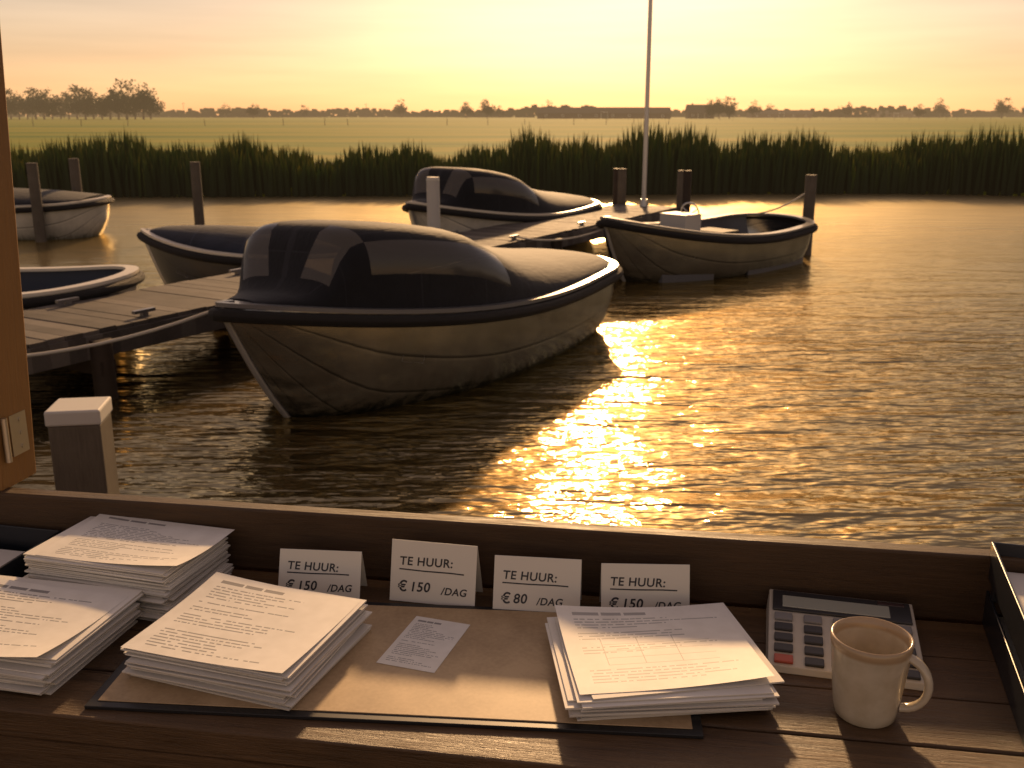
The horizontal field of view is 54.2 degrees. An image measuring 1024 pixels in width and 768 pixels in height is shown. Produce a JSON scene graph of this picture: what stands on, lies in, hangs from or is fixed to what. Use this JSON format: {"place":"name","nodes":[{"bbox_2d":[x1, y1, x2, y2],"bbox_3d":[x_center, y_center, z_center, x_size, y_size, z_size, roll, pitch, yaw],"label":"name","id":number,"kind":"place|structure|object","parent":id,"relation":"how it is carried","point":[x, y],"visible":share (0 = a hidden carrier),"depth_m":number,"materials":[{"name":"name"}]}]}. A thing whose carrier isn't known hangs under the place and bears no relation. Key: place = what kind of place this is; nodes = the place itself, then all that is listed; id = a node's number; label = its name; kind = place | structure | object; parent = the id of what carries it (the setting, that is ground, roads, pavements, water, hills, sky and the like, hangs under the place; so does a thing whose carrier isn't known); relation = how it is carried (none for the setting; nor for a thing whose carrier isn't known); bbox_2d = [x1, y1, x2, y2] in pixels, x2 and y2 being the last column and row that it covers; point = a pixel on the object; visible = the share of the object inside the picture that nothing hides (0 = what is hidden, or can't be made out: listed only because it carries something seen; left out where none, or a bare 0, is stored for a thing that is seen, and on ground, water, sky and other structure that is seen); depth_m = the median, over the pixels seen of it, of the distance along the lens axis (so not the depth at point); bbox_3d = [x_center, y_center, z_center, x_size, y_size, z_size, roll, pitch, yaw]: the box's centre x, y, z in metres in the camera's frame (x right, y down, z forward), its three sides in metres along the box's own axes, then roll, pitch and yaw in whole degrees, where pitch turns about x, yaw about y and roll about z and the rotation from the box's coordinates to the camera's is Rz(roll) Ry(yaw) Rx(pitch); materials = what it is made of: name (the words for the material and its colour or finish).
{"place":"outdoors","nodes":[
{"label":"outdoors","id":0,"kind":"place"},
{"bbox_2d":[0,487,1023,621],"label":"window sill","id":1,"kind":"structure","parent":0,"point":[940,582],"depth_m":1.60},
{"bbox_2d":[0,0,1023,115],"label":"sky","id":2,"kind":"structure","parent":0,"point":[435,55],"materials":[{"name":"yellow"}]},
{"bbox_2d":[8,116,1023,196],"bbox_3d":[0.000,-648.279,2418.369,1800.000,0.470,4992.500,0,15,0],"label":"meadow field","id":3,"kind":"structure","parent":0,"point":[331,138],"depth_m":113.08,"materials":[{"name":"green plant"}]},
{"bbox_2d":[6,92,19,114],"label":"tree","id":4,"kind":"object","parent":3,"relation":"on","point":[10,104],"visible":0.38,"depth_m":388.14,"materials":[{"name":"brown plant"}]},
{"bbox_2d":[5,87,20,118],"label":"tree","id":5,"kind":"object","parent":3,"relation":"on","point":[8,93],"visible":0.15,"depth_m":427.50,"materials":[{"name":"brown plant"}]},
{"bbox_2d":[10,91,29,118],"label":"tree","id":6,"kind":"object","parent":3,"relation":"on","point":[16,110],"visible":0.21,"depth_m":416.80,"materials":[{"name":"brown plant"}]},
{"bbox_2d":[16,87,50,118],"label":"tree","id":7,"kind":"object","parent":3,"relation":"on","point":[22,105],"visible":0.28,"depth_m":402.30,"materials":[{"name":"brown plant"}]},
{"bbox_2d":[23,88,61,118],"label":"tree","id":8,"kind":"object","parent":3,"relation":"on","point":[44,106],"visible":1,"depth_m":394.85,"materials":[{"name":"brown plant"}]},
{"bbox_2d":[45,97,64,118],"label":"tree","id":9,"kind":"object","parent":3,"relation":"on","point":[58,112],"visible":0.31,"depth_m":427.19,"materials":[{"name":"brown plant"}]},
{"bbox_2d":[53,94,70,118],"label":"tree","id":10,"kind":"object","parent":3,"relation":"on","point":[64,111],"visible":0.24,"depth_m":444.42,"materials":[{"name":"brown plant"}]},
{"bbox_2d":[53,91,75,118],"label":"tree","id":11,"kind":"object","parent":3,"relation":"on","point":[66,96],"visible":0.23,"depth_m":450.29,"materials":[{"name":"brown plant"}]},
{"bbox_2d":[62,84,86,118],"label":"tree","id":12,"kind":"object","parent":3,"relation":"on","point":[76,88],"visible":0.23,"depth_m":447.98,"materials":[{"name":"brown plant"}]},
{"bbox_2d":[63,87,98,118],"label":"tree","id":13,"kind":"object","parent":3,"relation":"on","point":[84,105],"visible":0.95,"depth_m":396.65,"materials":[{"name":"brown plant"}]},
{"bbox_2d":[79,90,98,118],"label":"tree","id":14,"kind":"object","parent":3,"relation":"on","point":[93,113],"visible":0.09,"depth_m":449.05,"materials":[{"name":"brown plant"}]},
{"bbox_2d":[93,94,111,118],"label":"tree","id":15,"kind":"object","parent":3,"relation":"on","point":[102,114],"visible":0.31,"depth_m":409.20,"materials":[{"name":"brown plant"}]},
{"bbox_2d":[93,93,113,119],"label":"tree","id":16,"kind":"object","parent":3,"relation":"on","point":[100,104],"visible":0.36,"depth_m":387.60,"materials":[{"name":"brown plant"}]},
{"bbox_2d":[102,87,134,119],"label":"tree","id":17,"kind":"object","parent":3,"relation":"on","point":[116,103],"visible":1,"depth_m":383.65,"materials":[{"name":"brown plant"}]},
{"bbox_2d":[104,78,135,118],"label":"tree","id":18,"kind":"object","parent":3,"relation":"on","point":[125,85],"visible":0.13,"depth_m":404.60,"materials":[{"name":"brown plant"}]},
{"bbox_2d":[125,89,147,118],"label":"tree","id":19,"kind":"object","parent":3,"relation":"on","point":[135,110],"visible":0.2,"depth_m":405.23,"materials":[{"name":"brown plant"}]},
{"bbox_2d":[126,82,158,119],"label":"tree","id":20,"kind":"object","parent":3,"relation":"on","point":[142,99],"visible":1,"depth_m":387.38,"materials":[{"name":"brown plant"}]},
{"bbox_2d":[141,88,165,118],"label":"tree","id":21,"kind":"object","parent":3,"relation":"on","point":[157,109],"visible":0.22,"depth_m":436.45,"materials":[{"name":"brown plant"}]},
{"bbox_2d":[217,103,231,117],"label":"tree","id":22,"kind":"object","parent":3,"relation":"on","point":[226,111],"visible":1,"depth_m":645.68,"materials":[{"name":"brown plant"}]},
{"bbox_2d":[245,103,259,117],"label":"tree","id":23,"kind":"object","parent":3,"relation":"on","point":[252,111],"visible":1,"depth_m":540.59,"materials":[{"name":"brown plant"}]},
{"bbox_2d":[298,105,310,116],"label":"tree","id":24,"kind":"object","parent":3,"relation":"on","point":[304,112],"visible":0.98,"depth_m":668.45,"materials":[{"name":"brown plant"}]},
{"bbox_2d":[393,99,407,117],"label":"tree","id":25,"kind":"object","parent":3,"relation":"on","point":[401,109],"visible":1,"depth_m":663.85,"materials":[{"name":"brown plant"}]},
{"bbox_2d":[459,102,474,117],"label":"tree","id":26,"kind":"object","parent":3,"relation":"on","point":[466,109],"visible":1,"depth_m":586.97,"materials":[{"name":"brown plant"}]},
{"bbox_2d":[479,99,495,117],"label":"tree","id":27,"kind":"object","parent":3,"relation":"on","point":[487,109],"visible":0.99,"depth_m":553.75,"materials":[{"name":"brown plant"}]},
{"bbox_2d":[493,106,505,117],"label":"tree","id":28,"kind":"object","parent":3,"relation":"on","point":[499,112],"visible":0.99,"depth_m":656.23,"materials":[{"name":"brown plant"}]},
{"bbox_2d":[32,104,990,125],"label":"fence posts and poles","id":29,"kind":"object","parent":3,"relation":"on","point":[487,118],"visible":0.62,"depth_m":180.82,"materials":[{"name":"brown wood"}]},
{"bbox_2d":[8,104,1023,117],"bbox_3d":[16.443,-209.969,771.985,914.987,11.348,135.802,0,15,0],"label":"distant treeline","id":30,"kind":"object","parent":3,"relation":"on","point":[529,112],"visible":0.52,"depth_m":753.62,"materials":[{"name":"green plant"}]},
{"bbox_2d":[10,121,1023,197],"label":"reeds","id":31,"kind":"object","parent":3,"relation":"on","point":[244,168],"visible":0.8,"depth_m":25.85,"materials":[{"name":"green plant"}]},
{"bbox_2d":[536,106,671,118],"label":"long barn","id":32,"kind":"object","parent":3,"relation":"on","point":[563,112],"visible":0.91,"depth_m":495.82,"materials":[{"name":"brown"}]},
{"bbox_2d":[684,103,714,118],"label":"farmhouse","id":33,"kind":"object","parent":3,"relation":"on","point":[692,111],"visible":0.74,"depth_m":502.95,"materials":[{"name":"brown"}]},
{"bbox_2d":[703,98,716,118],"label":"farm tree","id":34,"kind":"object","parent":3,"relation":"on","point":[710,111],"visible":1,"depth_m":492.76,"materials":[{"name":"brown plant"}]},
{"bbox_2d":[711,97,727,118],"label":"farm tree","id":35,"kind":"object","parent":3,"relation":"on","point":[719,107],"visible":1,"depth_m":492.14,"materials":[{"name":"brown plant"}]},
{"bbox_2d":[722,96,738,118],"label":"farm tree","id":36,"kind":"object","parent":3,"relation":"on","point":[729,110],"visible":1,"depth_m":492.20,"materials":[{"name":"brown plant"}]},
{"bbox_2d":[745,101,762,117],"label":"tree","id":37,"kind":"object","parent":3,"relation":"on","point":[752,109],"visible":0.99,"depth_m":550.96,"materials":[{"name":"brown plant"}]},
{"bbox_2d":[766,103,777,109],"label":"tree","id":38,"kind":"object","parent":3,"relation":"on","point":[769,108],"visible":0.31,"depth_m":663.02,"materials":[{"name":"brown plant"}]},
{"bbox_2d":[746,109,812,117],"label":"shed","id":39,"kind":"structure","parent":3,"relation":"on","point":[785,113],"depth_m":651.11,"materials":[{"name":"brown"}]},
{"bbox_2d":[837,103,854,117],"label":"tree","id":40,"kind":"object","parent":3,"relation":"on","point":[848,109],"visible":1,"depth_m":612.53,"materials":[{"name":"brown plant"}]},
{"bbox_2d":[866,110,919,117],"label":"shed","id":41,"kind":"structure","parent":3,"relation":"on","point":[906,114],"depth_m":709.07,"materials":[{"name":"brown"}]},
{"bbox_2d":[912,104,926,117],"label":"tree","id":42,"kind":"object","parent":3,"relation":"on","point":[919,111],"visible":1,"depth_m":563.37,"materials":[{"name":"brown plant"}]},
{"bbox_2d":[933,97,949,117],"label":"tree","id":43,"kind":"object","parent":3,"relation":"on","point":[942,109],"visible":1,"depth_m":632.20,"materials":[{"name":"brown plant"}]},
{"bbox_2d":[993,97,1015,117],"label":"tree","id":44,"kind":"object","parent":3,"relation":"on","point":[1001,108],"visible":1,"depth_m":544.62,"materials":[{"name":"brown plant"}]},
{"bbox_2d":[10,193,1023,548],"bbox_3d":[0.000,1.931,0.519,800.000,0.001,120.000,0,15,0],"label":"lake water","id":45,"kind":"structure","parent":0,"point":[856,373],"depth_m":7.08,"materials":[{"name":"brown liquid"}]},
{"bbox_2d":[26,163,46,241],"bbox_3d":[-7.700,-2.356,16.349,0.184,2.460,0.189,0,15,0],"label":"mooring post","id":46,"kind":"object","parent":45,"relation":"in","point":[36,203],"visible":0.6,"depth_m":16.13,"materials":[{"name":"brown wood"}]},
{"bbox_2d":[13,188,114,239],"bbox_3d":[-9.199,-2.862,17.223,4.654,1.189,1.954,1,16,2],"label":"boat","id":47,"kind":"object","parent":45,"relation":"in","point":[71,215],"visible":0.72,"depth_m":16.57,"materials":[{"name":"beige"}]},
{"bbox_2d":[68,158,81,191],"bbox_3d":[-7.750,-2.797,17.991,0.184,2.460,0.189,0,15,0],"label":"mooring post","id":48,"kind":"object","parent":45,"relation":"in","point":[75,176],"visible":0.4,"depth_m":17.68,"materials":[{"name":"brown wood"}]},
{"bbox_2d":[44,396,119,493],"bbox_3d":[-1.680,1.101,4.148,0.202,2.120,0.202,-2,15,-8],"label":"mooring post","id":49,"kind":"object","parent":45,"relation":"in","point":[81,441],"visible":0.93,"depth_m":3.84,"materials":[{"name":"brown wood"}]},
{"bbox_2d":[20,265,144,309],"bbox_3d":[-5.750,-0.661,9.050,4.754,1.183,2.054,0,15,-1],"label":"open sloop","id":50,"kind":"object","parent":45,"relation":"in","point":[43,286],"visible":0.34,"depth_m":9.16,"materials":[{"name":"blue"}]},
{"bbox_2d":[136,225,258,284],"bbox_3d":[-2.946,-1.307,11.658,2.854,1.074,1.504,1,14,4],"label":"boat","id":51,"kind":"object","parent":45,"relation":"on","point":[178,253],"visible":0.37,"depth_m":11.20,"materials":[{"name":"beige"}]},
{"bbox_2d":[190,162,204,224],"bbox_3d":[-5.620,-2.776,18.027,0.184,2.400,0.189,0,15,0],"label":"mooring post","id":52,"kind":"object","parent":45,"relation":"in","point":[197,196],"visible":0.4,"depth_m":17.80,"materials":[{"name":"brown wood"}]},
{"bbox_2d":[23,168,691,399],"bbox_3d":[-1.254,-0.940,11.391,1.440,2.300,14.685,9,17,29],"label":"dock","id":53,"kind":"object","parent":45,"relation":"in","point":[64,323],"visible":0.36,"depth_m":8.08,"materials":[{"name":"brown wood"}]},
{"bbox_2d":[27,310,208,356],"bbox_3d":[-2.828,-0.327,6.402,2.040,0.301,0.024,-5,16,-17],"label":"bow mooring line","id":54,"kind":"object","parent":53,"relation":"attached to","point":[117,339],"visible":0.79,"depth_m":6.49,"materials":[{"name":"beige fabric"}]},
{"bbox_2d":[515,229,602,240],"bbox_3d":[0.664,-1.887,12.333,1.312,0.260,0.024,3,15,11],"label":"mooring line","id":55,"kind":"object","parent":53,"relation":"attached to","point":[559,239],"visible":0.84,"depth_m":12.37,"materials":[{"name":"beige fabric"}]},
{"bbox_2d":[640,0,652,206],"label":"flagpole","id":56,"kind":"object","parent":53,"relation":"on","point":[643,202],"visible":0.88,"depth_m":16.60,"materials":[{"name":"grey metal"}]},
{"bbox_2d":[207,220,622,417],"bbox_3d":[-0.647,-0.669,8.291,2.054,1.592,4.854,7,16,29],"label":"boat","id":57,"kind":"object","parent":45,"relation":"in","point":[328,317],"visible":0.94,"depth_m":6.85,"materials":[{"name":"grey"}]},
{"bbox_2d":[426,177,439,228],"bbox_3d":[-0.980,-1.375,12.699,0.174,2.460,0.178,0,15,0],"label":"mooring post","id":58,"kind":"object","parent":45,"relation":"in","point":[433,203],"visible":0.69,"depth_m":12.40,"materials":[{"name":"grey wood"}]},
{"bbox_2d":[402,167,601,231],"bbox_3d":[-0.187,-2.592,15.445,1.954,1.592,4.654,10,18,31],"label":"covered launch","id":59,"kind":"object","parent":45,"relation":"in","point":[472,198],"visible":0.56,"depth_m":14.04,"materials":[{"name":"black"}]},
{"bbox_2d":[234,567,982,624],"bbox_3d":[-0.145,1.663,1.041,3.300,2.248,2.310,2,15,9],"label":"ledge","id":60,"kind":"object","parent":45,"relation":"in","point":[692,602],"depth_m":1.63,"materials":[{"name":"brown wood"}]},
{"bbox_2d":[0,735,309,767],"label":"desk front edge","id":61,"kind":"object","parent":60,"relation":"on","point":[20,752],"depth_m":1.30,"materials":[{"name":"brown wood"}]},
{"bbox_2d":[0,28,35,490],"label":"window frame","id":62,"kind":"object","parent":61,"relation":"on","point":[14,389],"visible":1,"depth_m":1.74,"materials":[{"name":"brown wood"}]},
{"bbox_2d":[0,410,29,462],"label":"hinge","id":63,"kind":"object","parent":62,"relation":"attached to","point":[18,437],"visible":1,"depth_m":1.78,"materials":[{"name":"silver metal"}]},
{"bbox_2d":[0,569,1023,767],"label":"counter top planks","id":64,"kind":"object","parent":61,"relation":"on","point":[963,717],"visible":0.38,"depth_m":1.26,"materials":[{"name":"brown wood"}]},
{"bbox_2d":[0,524,61,576],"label":"document tray","id":65,"kind":"object","parent":64,"relation":"on","point":[16,542],"visible":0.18,"depth_m":1.74,"materials":[{"name":"black plastic"}]},
{"bbox_2d":[0,575,143,694],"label":"paper stack","id":66,"kind":"object","parent":64,"relation":"on","point":[55,636],"visible":1,"depth_m":1.43,"materials":[{"name":"white paper"}]},
{"bbox_2d":[22,514,233,621],"bbox_3d":[-0.624,0.290,1.634,0.284,0.090,0.194,4,16,16],"label":"paper stack","id":67,"kind":"object","parent":64,"relation":"on","point":[165,566],"visible":0.85,"depth_m":1.59,"materials":[{"name":"white"}]},
{"bbox_2d":[278,549,366,598],"bbox_3d":[-0.308,0.303,1.620,0.134,0.073,0.055,1,15,5],"label":"price card","id":68,"kind":"object","parent":64,"relation":"on","point":[340,573],"visible":0.9,"depth_m":1.61,"materials":[{"name":"beige paper"}]},
{"bbox_2d":[84,602,703,738],"bbox_3d":[-0.147,0.390,1.427,0.800,0.006,0.315,1,15,5],"label":"desk pad","id":69,"kind":"object","parent":64,"relation":"on","point":[496,669],"visible":0.48,"depth_m":1.34,"materials":[{"name":"leather"}]},
{"bbox_2d":[121,572,371,710],"bbox_3d":[-0.371,0.357,1.431,0.269,0.055,0.247,5,16,18],"label":"paper stack","id":70,"kind":"object","parent":69,"relation":"on","point":[257,642],"visible":1,"depth_m":1.38,"materials":[{"name":"white paper"}]},
{"bbox_2d":[376,616,469,672],"bbox_3d":[-0.127,0.378,1.458,0.088,0.001,0.142,5,16,18],"label":"small paper card","id":71,"kind":"object","parent":69,"relation":"on","point":[425,644],"visible":1,"depth_m":1.45,"materials":[{"name":"white paper"}]},
{"bbox_2d":[545,603,784,720],"bbox_3d":[0.202,0.375,1.384,0.290,0.044,0.250,-1,15,-5],"label":"paper stack","id":72,"kind":"object","parent":69,"relation":"on","point":[622,662],"visible":1,"depth_m":1.34,"materials":[{"name":"white paper"}]},
{"bbox_2d":[390,539,482,605],"bbox_3d":[-0.122,0.296,1.603,0.140,0.096,0.058,3,15,11],"label":"price card","id":73,"kind":"object","parent":64,"relation":"on","point":[435,573],"visible":1,"depth_m":1.59,"materials":[{"name":"beige paper"}]},
{"bbox_2d":[493,555,581,611],"bbox_3d":[0.041,0.311,1.572,0.136,0.084,0.059,2,15,7],"label":"price card","id":74,"kind":"object","parent":64,"relation":"on","point":[538,584],"visible":0.96,"depth_m":1.56,"materials":[{"name":"beige paper"}]},
{"bbox_2d":[599,563,689,606],"bbox_3d":[0.206,0.316,1.558,0.136,0.080,0.052,1,15,2],"label":"price card","id":75,"kind":"object","parent":64,"relation":"on","point":[643,585],"visible":0.86,"depth_m":1.54,"materials":[{"name":"beige paper"}]},
{"bbox_2d":[766,589,924,690],"bbox_3d":[0.481,0.365,1.455,0.215,0.039,0.189,4,16,14],"label":"calculator","id":76,"kind":"object","parent":64,"relation":"on","point":[798,632],"visible":0.52,"depth_m":1.47,"materials":[{"name":"beige plastic"}]},
{"bbox_2d":[831,616,932,728],"bbox_3d":[0.468,0.373,1.281,0.124,0.114,0.101,2,15,9],"label":"coffee mug","id":77,"kind":"object","parent":64,"relation":"on","point":[872,659],"visible":1,"depth_m":1.25,"materials":[{"name":"ceramic"}]},
{"bbox_2d":[982,542,1023,745],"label":"document tray","id":78,"kind":"object","parent":64,"relation":"on","point":[1005,634],"visible":1,"depth_m":1.39,"materials":[{"name":"black plastic"}]},
{"bbox_2d":[595,202,817,282],"bbox_3d":[2.527,-1.831,13.401,4.054,1.183,1.854,-14,21,-41],"label":"boat","id":79,"kind":"object","parent":45,"relation":"in","point":[677,246],"visible":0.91,"depth_m":12.48,"materials":[{"name":"grey"}]},
{"bbox_2d":[803,175,816,254],"bbox_3d":[4.360,-1.905,14.865,0.174,2.360,0.178,0,15,0],"label":"mooring post","id":80,"kind":"object","parent":45,"relation":"in","point":[809,196],"visible":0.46,"depth_m":14.59,"materials":[{"name":"brown wood"}]},
{"bbox_2d":[757,193,804,213],"bbox_3d":[3.985,-2.671,14.647,0.764,0.365,0.024,0,15,-2],"label":"mooring line","id":81,"kind":"object","parent":80,"relation":"attached to","point":[782,205],"visible":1,"depth_m":14.66,"materials":[{"name":"beige fabric"}]}
]}

